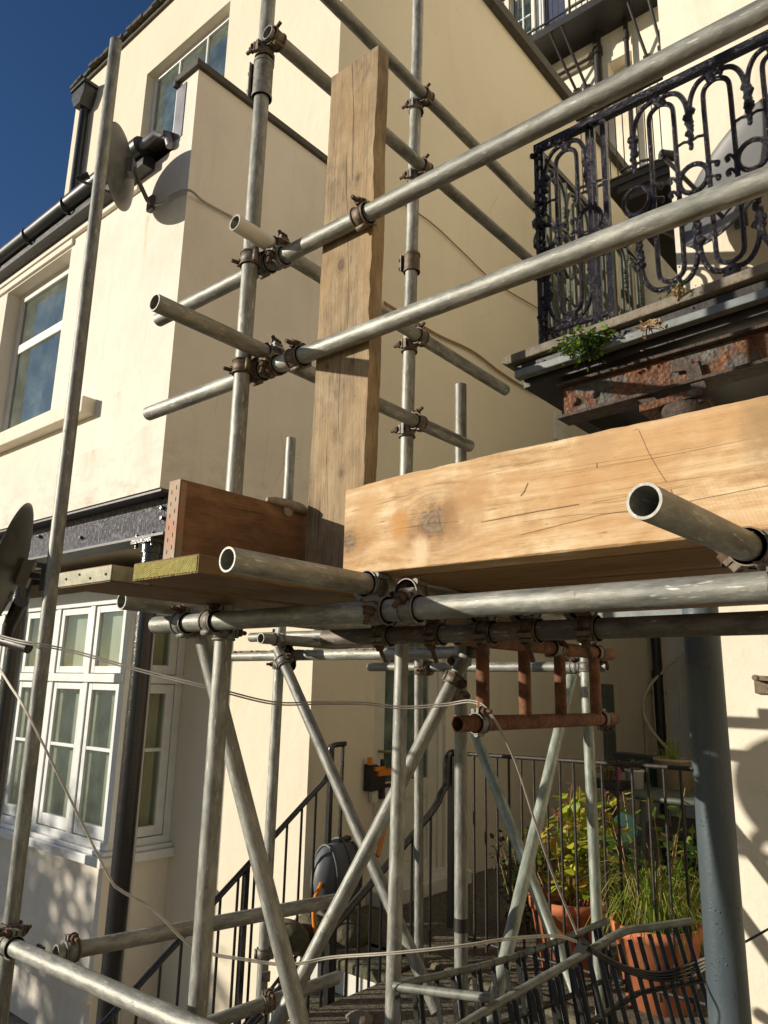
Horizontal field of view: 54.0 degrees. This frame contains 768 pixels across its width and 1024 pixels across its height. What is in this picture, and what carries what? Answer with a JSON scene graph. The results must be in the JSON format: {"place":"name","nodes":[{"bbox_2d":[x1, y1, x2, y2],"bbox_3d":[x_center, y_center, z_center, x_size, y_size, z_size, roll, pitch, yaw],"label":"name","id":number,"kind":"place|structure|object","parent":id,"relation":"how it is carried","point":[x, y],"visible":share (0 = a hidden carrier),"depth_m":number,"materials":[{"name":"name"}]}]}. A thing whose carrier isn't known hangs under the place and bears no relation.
{"place":"outdoors","nodes":[
{"label":"outdoors","id":0,"kind":"place"},
{"bbox_2d":[8,1011,28,1023],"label":"garden terrace","id":1,"kind":"structure","parent":0,"point":[13,1019],"depth_m":5.24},
{"bbox_2d":[0,564,41,825],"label":"girder post","id":2,"kind":"object","parent":1,"relation":"on","point":[12,664],"visible":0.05,"depth_m":5.09,"materials":[{"name":"metal"}]},
{"bbox_2d":[96,531,164,1023],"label":"girder post","id":3,"kind":"object","parent":1,"relation":"on","point":[126,827],"visible":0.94,"depth_m":3.98,"materials":[{"name":"metal"}]},
{"bbox_2d":[0,488,168,564],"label":"black girder","id":4,"kind":"object","parent":3,"relation":"on","point":[115,525],"visible":0.66,"depth_m":4.64,"materials":[{"name":"metal"}]},
{"bbox_2d":[0,58,327,585],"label":"extension","id":5,"kind":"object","parent":4,"relation":"on","point":[176,248],"visible":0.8,"depth_m":4.88,"materials":[{"name":"paint"}]},
{"bbox_2d":[1,265,69,431],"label":"window frame","id":6,"kind":"structure","parent":5,"relation":"in","point":[30,386],"depth_m":5.90,"materials":[{"name":"white wood"}]},
{"bbox_2d":[75,122,155,212],"bbox_3d":[-1.605,-2.093,4.651,0.371,0.500,0.466,-10,-17,39],"label":"satellite dish","id":7,"kind":"object","parent":5,"relation":"attached to","point":[122,173],"visible":0.9,"depth_m":4.57,"materials":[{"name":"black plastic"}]},
{"bbox_2d":[0,0,154,247],"label":"sky","id":8,"kind":"structure","parent":0,"point":[45,45],"materials":[{"name":"blue"}]},
{"bbox_2d":[370,621,396,662],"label":"scaffold coupler","id":9,"kind":"object","parent":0,"point":[378,640],"visible":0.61,"depth_m":2.12,"materials":[{"name":"metal"}]},
{"bbox_2d":[319,610,767,645],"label":"scaffold tube","id":10,"kind":"object","parent":9,"relation":"attached to","point":[717,624],"visible":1,"depth_m":1.70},
{"bbox_2d":[421,619,447,662],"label":"scaffold coupler","id":11,"kind":"object","parent":10,"relation":"attached to","point":[429,637],"visible":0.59,"depth_m":2.00,"materials":[{"name":"metal"}]},
{"bbox_2d":[466,616,498,662],"bbox_3d":[0.236,0.304,1.953,0.120,0.172,0.097,-10,-17,39],"label":"scaffold coupler","id":12,"kind":"object","parent":10,"relation":"attached to","point":[480,635],"visible":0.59,"depth_m":1.90,"materials":[{"name":"metal"}]},
{"bbox_2d":[509,614,543,662],"bbox_3d":[0.335,0.287,1.871,0.120,0.172,0.097,-10,-17,39],"label":"scaffold coupler","id":13,"kind":"object","parent":10,"relation":"attached to","point":[526,635],"visible":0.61,"depth_m":1.82,"materials":[{"name":"metal"}]},
{"bbox_2d":[451,640,618,731],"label":"ladder beam","id":14,"kind":"structure","parent":10,"relation":"hanging from","point":[525,718],"depth_m":2.56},
{"bbox_2d":[469,732,578,992],"bbox_3d":[0.551,1.369,3.125,0.049,1.128,0.049,9,-50,-29],"label":"scaffold tube","id":15,"kind":"object","parent":14,"relation":"attached to","point":[536,892],"visible":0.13,"depth_m":3.12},
{"bbox_2d":[563,611,602,661],"bbox_3d":[0.450,0.267,1.776,0.120,0.172,0.097,-10,-17,39],"label":"scaffold coupler","id":16,"kind":"object","parent":10,"relation":"attached to","point":[584,632],"visible":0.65,"depth_m":1.72,"materials":[{"name":"metal"}]},
{"bbox_2d":[287,816,708,1023],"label":"patio","id":17,"kind":"structure","parent":0,"point":[370,1000],"depth_m":4.14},
{"bbox_2d":[0,37,121,1023],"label":"scaffold tube","id":18,"kind":"object","parent":17,"relation":"on","point":[17,871],"visible":0.8,"depth_m":2.67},
{"bbox_2d":[0,503,46,615],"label":"satellite dish","id":19,"kind":"object","parent":18,"relation":"attached to","point":[17,567],"visible":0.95,"depth_m":2.78,"materials":[{"name":"black plastic"}]},
{"bbox_2d":[0,596,32,653],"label":"dish bracket","id":20,"kind":"object","parent":19,"relation":"attached to","point":[18,606],"visible":0.88,"depth_m":2.96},
{"bbox_2d":[0,634,576,934],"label":"cable","id":21,"kind":"object","parent":19,"relation":"hanging from","point":[419,707],"visible":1,"depth_m":2.35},
{"bbox_2d":[0,937,216,1023],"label":"scaffold tube","id":22,"kind":"object","parent":18,"relation":"attached to","point":[144,1005],"visible":1,"depth_m":1.92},
{"bbox_2d":[0,927,81,962],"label":"scaffold coupler","id":23,"kind":"object","parent":22,"relation":"attached to","point":[72,942],"visible":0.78,"depth_m":2.25,"materials":[{"name":"metal"}]},
{"bbox_2d":[52,893,335,957],"bbox_3d":[-0.569,1.407,2.585,1.101,0.049,0.049,15,-19,-41],"label":"scaffold tube","id":24,"kind":"object","parent":23,"relation":"attached to","point":[122,940],"visible":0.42,"depth_m":2.46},
{"bbox_2d":[187,0,275,1018],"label":"scaffold tube","id":25,"kind":"object","parent":17,"relation":"on","point":[198,995],"visible":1,"depth_m":2.01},
{"bbox_2d":[197,603,246,640],"bbox_3d":[-0.441,0.295,2.051,0.090,0.106,0.134,-10,-17,39],"label":"scaffold coupler","id":26,"kind":"object","parent":25,"relation":"attached to","point":[203,623],"visible":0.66,"depth_m":2.02,"materials":[{"name":"metal"}]},
{"bbox_2d":[247,54,273,104],"bbox_3d":[-0.402,-1.408,2.469,0.083,0.140,0.068,-10,-17,39],"label":"sleeve joint","id":27,"kind":"object","parent":25,"relation":"attached to","point":[260,75],"visible":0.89,"depth_m":2.44,"materials":[{"name":"metal"}]},
{"bbox_2d":[246,20,286,62],"bbox_3d":[-0.383,-1.546,2.480,0.127,0.108,0.094,-10,-17,39],"label":"scaffold coupler","id":28,"kind":"object","parent":25,"relation":"attached to","point":[276,43],"visible":0.83,"depth_m":2.46,"materials":[{"name":"metal"}]},
{"bbox_2d":[262,25,588,315],"bbox_3d":[0.378,-1.328,3.299,0.048,0.050,2.335,-10,-17,39],"label":"scaffold tube","id":29,"kind":"object","parent":28,"relation":"attached to","point":[296,57],"visible":0.59,"depth_m":2.98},
{"bbox_2d":[143,165,767,420],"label":"scaffold tube","id":30,"kind":"object","parent":25,"relation":"attached to","point":[739,190],"visible":1,"depth_m":1.67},
{"bbox_2d":[222,356,268,385],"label":"scaffold coupler","id":31,"kind":"object","parent":30,"relation":"attached to","point":[245,364],"visible":0.65,"depth_m":2.23,"materials":[{"name":"metal"}]},
{"bbox_2d":[258,335,287,378],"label":"scaffold coupler","id":32,"kind":"object","parent":30,"relation":"attached to","point":[267,370],"visible":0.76,"depth_m":2.21,"materials":[{"name":"metal"}]},
{"bbox_2d":[149,293,474,451],"bbox_3d":[-0.127,-0.406,2.503,0.048,0.048,1.458,-10,-17,39],"label":"scaffold tube","id":33,"kind":"object","parent":32,"relation":"attached to","point":[164,306],"visible":0.82,"depth_m":2.17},
{"bbox_2d":[148,571,767,632],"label":"scaffold tube","id":34,"kind":"object","parent":25,"relation":"attached to","point":[731,588],"visible":1,"depth_m":1.39,"materials":[{"name":"metal"}]},
{"bbox_2d":[169,604,199,638],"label":"scaffold coupler","id":35,"kind":"object","parent":34,"relation":"attached to","point":[176,629],"visible":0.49,"depth_m":2.09,"materials":[{"name":"metal"}]},
{"bbox_2d":[193,606,310,1023],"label":"scaffold tube","id":36,"kind":"object","parent":35,"relation":"attached to","point":[272,911],"visible":0.67,"depth_m":2.02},
{"bbox_2d":[117,595,370,629],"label":"scaffold tube","id":37,"kind":"object","parent":36,"relation":"attached to","point":[142,605],"visible":0.29,"depth_m":2.15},
{"bbox_2d":[58,564,449,626],"bbox_3d":[-0.066,0.325,2.411,0.235,0.038,1.905,-10,-17,39],"label":"scaffold board","id":38,"kind":"object","parent":34,"relation":"on","point":[112,579],"visible":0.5,"depth_m":1.78,"materials":[{"name":"wood"}]},
{"bbox_2d":[163,479,427,584],"bbox_3d":[-0.178,0.127,2.156,0.046,0.225,1.006,-10,-17,39],"label":"toe board","id":39,"kind":"object","parent":38,"relation":"on","point":[207,520],"visible":0.34,"depth_m":1.88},
{"bbox_2d":[133,554,511,623],"bbox_3d":[0.161,0.295,2.256,0.232,0.040,1.902,-10,-17,39],"label":"scaffold board","id":40,"kind":"object","parent":34,"relation":"on","point":[202,572],"visible":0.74,"depth_m":1.63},
{"bbox_2d":[305,45,388,567],"bbox_3d":[-0.098,-0.583,2.133,0.214,1.600,0.052,-10,-17,39],"label":"upright plank","id":41,"kind":"object","parent":40,"relation":"on","point":[344,447],"visible":0.81,"depth_m":2.09,"materials":[{"name":"wood"}]},
{"bbox_2d":[354,570,394,625],"bbox_3d":[-0.042,0.190,1.672,0.128,0.127,0.097,-10,-17,39],"label":"scaffold coupler","id":42,"kind":"object","parent":34,"relation":"attached to","point":[374,598],"visible":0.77,"depth_m":1.63,"materials":[{"name":"metal"}]},
{"bbox_2d":[219,547,565,619],"bbox_3d":[0.223,0.237,1.986,0.048,0.048,1.588,-10,-17,39],"label":"scaffold tube","id":43,"kind":"object","parent":42,"relation":"attached to","point":[233,560],"visible":0.42,"depth_m":1.52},
{"bbox_2d":[343,395,767,577],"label":"timber beam","id":44,"kind":"structure","parent":43,"relation":"on","point":[562,499],"depth_m":1.41,"materials":[{"name":"wood"}]},
{"bbox_2d":[428,566,757,592],"bbox_3d":[0.952,0.083,1.443,2.000,0.036,0.225,-10,-17,39],"label":"flat board","id":45,"kind":"object","parent":43,"relation":"on","point":[656,575],"visible":0.32,"depth_m":1.71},
{"bbox_2d":[389,578,428,625],"bbox_3d":[0.056,0.193,1.623,0.086,0.105,0.156,2,-13,-2],"label":"scaffold coupler","id":46,"kind":"object","parent":34,"relation":"attached to","point":[405,593],"visible":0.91,"depth_m":1.58,"materials":[{"name":"metal"}]},
{"bbox_2d":[626,482,763,561],"bbox_3d":[0.833,0.129,1.439,0.048,0.048,1.431,-12,-20,44],"label":"scaffold tube","id":47,"kind":"object","parent":34,"relation":"on","point":[656,506],"visible":1,"depth_m":1.01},
{"bbox_2d":[401,546,725,587],"bbox_3d":[0.873,0.025,1.202,2.000,0.036,0.225,-10,-17,39],"label":"flat board","id":48,"kind":"object","parent":47,"relation":"on","point":[671,560],"visible":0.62,"depth_m":1.57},
{"bbox_2d":[714,526,767,590],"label":"scaffold coupler","id":49,"kind":"object","parent":34,"relation":"attached to","point":[760,563],"visible":0.56,"depth_m":1.18,"materials":[{"name":"metal"}]},
{"bbox_2d":[153,0,767,326],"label":"scaffold tube","id":50,"kind":"object","parent":25,"relation":"attached to","point":[729,29],"visible":0.94,"depth_m":1.73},
{"bbox_2d":[231,248,276,278],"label":"scaffold coupler","id":51,"kind":"object","parent":50,"relation":"attached to","point":[255,256],"visible":0.69,"depth_m":2.31,"materials":[{"name":"metal"}]},
{"bbox_2d":[207,971,339,1023],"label":"scaffold tube","id":52,"kind":"object","parent":17,"relation":"on","point":[258,1005],"visible":0.66,"depth_m":2.82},
{"bbox_2d":[254,947,276,1015],"bbox_3d":[-0.482,1.888,3.048,0.093,0.110,0.487,3,-13,-8],"label":"scaffold coupler","id":53,"kind":"object","parent":52,"relation":"attached to","point":[268,996],"visible":0.83,"depth_m":3.04,"materials":[{"name":"metal"}]},
{"bbox_2d":[385,0,423,1023],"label":"scaffold tube","id":54,"kind":"object","parent":17,"relation":"on","point":[396,868],"visible":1,"depth_m":2.57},
{"bbox_2d":[229,215,509,395],"bbox_3d":[0.048,-0.694,2.772,0.048,0.048,1.508,-10,-18,39],"label":"scaffold tube","id":55,"kind":"object","parent":54,"relation":"attached to","point":[307,267],"visible":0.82,"depth_m":2.93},
{"bbox_2d":[229,214,274,250],"bbox_3d":[-0.396,-0.838,2.268,0.050,0.053,0.137,-10,-17,39],"label":"paint band","id":56,"kind":"object","parent":55,"relation":"attached to","point":[253,234],"visible":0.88,"depth_m":2.25,"materials":[{"name":"white paint"}]},
{"bbox_2d":[401,83,434,117],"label":"scaffold coupler","id":57,"kind":"object","parent":54,"relation":"attached to","point":[427,100],"visible":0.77,"depth_m":3.13,"materials":[{"name":"metal"}]},
{"bbox_2d":[320,0,586,263],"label":"scaffold tube","id":58,"kind":"object","parent":57,"relation":"attached to","point":[363,33],"visible":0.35,"depth_m":3.08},
{"bbox_2d":[414,659,423,962],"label":"scaffold tube","id":59,"kind":"object","parent":17,"relation":"on","point":[418,846],"visible":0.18,"depth_m":3.87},
{"bbox_2d":[454,383,467,1017],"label":"scaffold tube","id":60,"kind":"object","parent":17,"relation":"on","point":[460,837],"visible":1,"depth_m":2.75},
{"bbox_2d":[442,670,470,701],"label":"scaffold coupler","id":61,"kind":"object","parent":60,"relation":"attached to","point":[457,680],"visible":0.77,"depth_m":2.66,"materials":[{"name":"metal"}]},
{"bbox_2d":[269,653,471,1023],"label":"scaffold tube","id":62,"kind":"object","parent":61,"relation":"attached to","point":[343,894],"visible":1,"depth_m":2.48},
{"bbox_2d":[447,655,471,666],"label":"scaffold coupler","id":63,"kind":"object","parent":60,"relation":"attached to","point":[451,660],"visible":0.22,"depth_m":2.87,"materials":[{"name":"metal"}]},
{"bbox_2d":[231,646,489,660],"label":"scaffold tube","id":64,"kind":"object","parent":63,"relation":"attached to","point":[374,654],"visible":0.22,"depth_m":3.31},
{"bbox_2d":[392,918,614,1023],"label":"iron grille","id":65,"kind":"object","parent":17,"relation":"on","point":[414,986],"visible":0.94,"depth_m":2.34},
{"bbox_2d":[424,952,594,1023],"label":"stone kerb","id":66,"kind":"structure","parent":17,"relation":"on","point":[436,962],"depth_m":3.62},
{"bbox_2d":[579,643,607,1023],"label":"scaffold tube","id":67,"kind":"object","parent":66,"relation":"on","point":[592,830],"visible":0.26,"depth_m":3.30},
{"bbox_2d":[366,662,608,671],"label":"scaffold tube","id":68,"kind":"object","parent":67,"relation":"attached to","point":[501,667],"visible":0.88,"depth_m":3.82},
{"bbox_2d":[565,656,579,675],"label":"scaffold coupler","id":69,"kind":"object","parent":68,"relation":"attached to","point":[572,661],"visible":0.62,"depth_m":3.54,"materials":[{"name":"metal"}]},
{"bbox_2d":[487,672,576,1023],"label":"scaffold tube","id":70,"kind":"object","parent":69,"relation":"attached to","point":[514,919],"visible":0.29,"depth_m":2.90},
{"bbox_2d":[487,826,555,933],"bbox_3d":[0.827,2.185,4.453,0.463,0.587,0.356,4,-13,-9],"label":"shrub","id":71,"kind":"object","parent":17,"relation":"on","point":[529,927],"visible":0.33,"depth_m":4.44,"materials":[{"name":"green plant"}]},
{"bbox_2d":[528,887,610,977],"bbox_3d":[0.958,2.161,3.889,0.418,0.330,0.418,-10,-17,39],"label":"plant pot","id":72,"kind":"object","parent":17,"relation":"on","point":[557,912],"visible":0.31,"depth_m":3.74,"materials":[{"name":"ceramic"}]},
{"bbox_2d":[456,917,707,1023],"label":"iron grille","id":73,"kind":"object","parent":17,"relation":"on","point":[509,998],"visible":0.96,"depth_m":2.23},
{"bbox_2d":[571,938,588,968],"bbox_3d":[0.581,1.323,2.260,0.065,0.083,0.022,-4,-14,23],"label":"cable connector","id":74,"kind":"object","parent":73,"relation":"attached to","point":[581,946],"visible":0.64,"depth_m":2.25,"materials":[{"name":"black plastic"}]},
{"bbox_2d":[0,668,576,965],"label":"cable","id":75,"kind":"object","parent":74,"relation":"attached to","point":[170,926],"visible":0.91,"depth_m":2.15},
{"bbox_2d":[467,752,705,1012],"bbox_3d":[0.907,1.722,3.688,1.399,1.020,0.022,-11,-18,43],"label":"patio railing","id":76,"kind":"object","parent":17,"relation":"on","point":[631,765],"visible":0.53,"depth_m":3.65,"materials":[{"name":"metal"}]},
{"bbox_2d":[601,684,616,820],"bbox_3d":[2.330,2.520,7.760,0.047,1.460,0.200,-10,-17,39],"label":"trellis post","id":77,"kind":"object","parent":17,"relation":"on","point":[607,692],"visible":0.57,"depth_m":7.79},
{"bbox_2d":[615,782,694,889],"bbox_3d":[2.166,2.283,5.139,1.110,0.721,1.110,-10,-17,39],"label":"garden table","id":78,"kind":"object","parent":17,"relation":"on","point":[656,793],"visible":0.17,"depth_m":5.13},
{"bbox_2d":[653,756,692,789],"bbox_3d":[2.080,1.868,5.401,0.286,0.200,0.286,-10,-17,39],"label":"plant pot","id":79,"kind":"object","parent":78,"relation":"on","point":[672,779],"visible":0.57,"depth_m":5.29,"materials":[{"name":"beige plastic"}]},
{"bbox_2d":[610,909,702,1016],"bbox_3d":[1.254,2.061,3.452,0.408,0.340,0.408,-10,-17,39],"label":"plant pot","id":80,"kind":"object","parent":17,"relation":"on","point":[629,961],"visible":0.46,"depth_m":3.32,"materials":[{"name":"ceramic"}]},
{"bbox_2d":[569,855,703,959],"bbox_3d":[1.264,1.813,3.488,0.878,0.365,0.825,-10,-17,39],"label":"grass clump","id":81,"kind":"object","parent":80,"relation":"in","point":[646,912],"visible":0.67,"depth_m":3.43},
{"bbox_2d":[598,778,694,919],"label":"leafy stems","id":82,"kind":"object","parent":80,"relation":"in","point":[611,840],"visible":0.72,"depth_m":3.58,"materials":[{"name":"green plant"}]},
{"bbox_2d":[622,825,703,953],"bbox_3d":[1.624,2.076,4.131,0.581,0.641,0.638,4,-13,-10],"label":"shrub","id":83,"kind":"object","parent":17,"relation":"on","point":[689,840],"visible":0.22,"depth_m":4.11,"materials":[{"name":"green plant"}]},
{"bbox_2d":[642,652,686,828],"bbox_3d":[3.275,2.358,8.242,0.670,3.082,0.971,3,-13,-7],"label":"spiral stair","id":84,"kind":"object","parent":17,"relation":"on","point":[646,723],"visible":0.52,"depth_m":8.66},
{"bbox_2d":[661,399,751,1023],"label":"iron column","id":85,"kind":"structure","parent":17,"relation":"on","point":[727,985],"depth_m":2.25,"materials":[{"name":"metal"}]},
{"bbox_2d":[555,322,767,433],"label":"rusty girder","id":86,"kind":"object","parent":85,"relation":"on","point":[650,387],"visible":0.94,"depth_m":2.63,"materials":[{"name":"metal"}]},
{"bbox_2d":[505,782,631,906],"bbox_3d":[0.971,1.742,3.963,0.651,0.645,0.536,7,-15,-25],"label":"yellow shrub","id":87,"kind":"object","parent":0,"point":[569,869],"visible":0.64,"depth_m":3.90,"materials":[{"name":"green plant"}]},
{"label":"ground","id":88,"kind":"structure","parent":0,"visible":0},
{"bbox_2d":[0,0,660,1023],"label":"house wing","id":89,"kind":"structure","parent":88,"relation":"on","point":[488,72],"depth_m":5.94,"materials":[{"name":"paint"}]},
{"bbox_2d":[69,77,97,191],"bbox_3d":[-3.534,-3.690,8.551,0.320,2.626,0.195,-10,-17,39],"label":"rainwater pipe","id":90,"kind":"object","parent":89,"relation":"attached to","point":[83,91],"visible":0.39,"depth_m":8.71,"materials":[{"name":"black plastic"}]},
{"bbox_2d":[149,16,228,132],"bbox_3d":[-1.923,-4.089,7.509,1.402,1.300,0.050,-10,-17,39],"label":"window frame","id":91,"kind":"structure","parent":89,"relation":"in","point":[212,48],"depth_m":7.72,"materials":[{"name":"white paint"}]},
{"bbox_2d":[364,757,391,801],"bbox_3d":[-0.031,1.784,5.041,0.087,0.288,0.247,-10,-17,39],"label":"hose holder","id":92,"kind":"object","parent":89,"relation":"attached to","point":[375,785],"visible":0.98,"depth_m":4.99,"materials":[{"name":"black plastic"}]},
{"bbox_2d":[373,644,436,880],"bbox_3d":[0.137,1.656,5.474,0.234,2.560,1.430,-10,-17,39],"label":"door","id":93,"kind":"structure","parent":89,"relation":"in","point":[385,679],"depth_m":5.42,"materials":[{"name":"grey glass"}]},
{"bbox_2d":[651,638,671,819],"bbox_3d":[3.194,1.544,8.990,0.227,3.960,0.140,-10,-17,39],"label":"downpipe","id":94,"kind":"object","parent":89,"relation":"attached to","point":[658,690],"visible":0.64,"depth_m":8.78,"materials":[{"name":"brown paint"}]},
{"bbox_2d":[267,941,408,1023],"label":"stone steps","id":95,"kind":"structure","parent":88,"relation":"on","point":[339,988],"depth_m":3.84,"materials":[{"name":"white stone"}]},
{"bbox_2d":[99,741,346,1023],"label":"stair railing","id":96,"kind":"object","parent":95,"relation":"on","point":[243,872],"visible":0.7,"depth_m":3.90,"materials":[{"name":"metal"}]},
{"bbox_2d":[256,437,295,1023],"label":"scaffold tube","id":97,"kind":"object","parent":95,"relation":"on","point":[272,783],"visible":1,"depth_m":3.41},
{"bbox_2d":[270,629,293,655],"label":"scaffold coupler","id":98,"kind":"object","parent":97,"relation":"attached to","point":[281,640],"visible":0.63,"depth_m":3.47,"materials":[{"name":"metal"}]},
{"bbox_2d":[257,633,410,648],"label":"scaffold tube","id":99,"kind":"object","parent":98,"relation":"on","point":[272,639],"visible":0.46,"depth_m":3.56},
{"bbox_2d":[273,646,442,1014],"bbox_3d":[-0.153,1.186,3.060,0.048,1.561,0.048,16,-56,-48],"label":"scaffold tube","id":100,"kind":"object","parent":97,"relation":"attached to","point":[416,964],"visible":0.86,"depth_m":3.04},
{"bbox_2d":[270,910,367,954],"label":"rocks","id":101,"kind":"object","parent":95,"relation":"on","point":[300,934],"visible":0.38,"depth_m":4.08,"materials":[{"name":"stone"}]},
{"bbox_2d":[311,835,362,913],"bbox_3d":[-0.272,2.127,4.403,0.248,0.435,0.370,-10,-17,39],"label":"hose reel","id":102,"kind":"object","parent":101,"relation":"on","point":[334,857],"visible":0.69,"depth_m":4.32,"materials":[{"name":"grey plastic"}]},
{"bbox_2d":[245,749,453,1023],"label":"stair railing","id":103,"kind":"object","parent":95,"relation":"on","point":[327,995],"visible":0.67,"depth_m":3.73,"materials":[{"name":"metal"}]},
{"bbox_2d":[504,0,694,818],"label":"terrace","id":104,"kind":"structure","parent":88,"relation":"on","point":[613,63],"depth_m":10.91,"materials":[{"name":"white paint"}]},
{"bbox_2d":[502,0,660,94],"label":"balcony","id":105,"kind":"structure","parent":104,"relation":"attached to","point":[566,35],"depth_m":11.33,"materials":[{"name":"brown paint"}]},
{"bbox_2d":[598,0,767,1023],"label":"house","id":106,"kind":"structure","parent":88,"relation":"on","point":[745,658],"depth_m":3.33,"materials":[{"name":"beige paint"}]},
{"bbox_2d":[576,77,677,274],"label":"balcony","id":107,"kind":"structure","parent":106,"relation":"attached to","point":[622,185],"depth_m":7.57,"materials":[{"name":"brown paint"}]},
{"bbox_2d":[501,29,767,426],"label":"ornate balcony","id":108,"kind":"structure","parent":106,"relation":"attached to","point":[734,298],"depth_m":2.83,"materials":[{"name":"metal"}]},
{"bbox_2d":[548,320,622,371],"bbox_3d":[0.747,-0.595,2.741,0.267,0.143,0.238,6,-14,-18],"label":"ledge fern","id":109,"kind":"object","parent":108,"relation":"on","point":[588,345],"visible":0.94,"depth_m":2.71,"materials":[{"name":"green plant"}]},
{"bbox_2d":[658,99,767,247],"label":"satellite dish","id":110,"kind":"object","parent":106,"relation":"attached to","point":[754,153],"visible":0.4,"depth_m":3.46,"materials":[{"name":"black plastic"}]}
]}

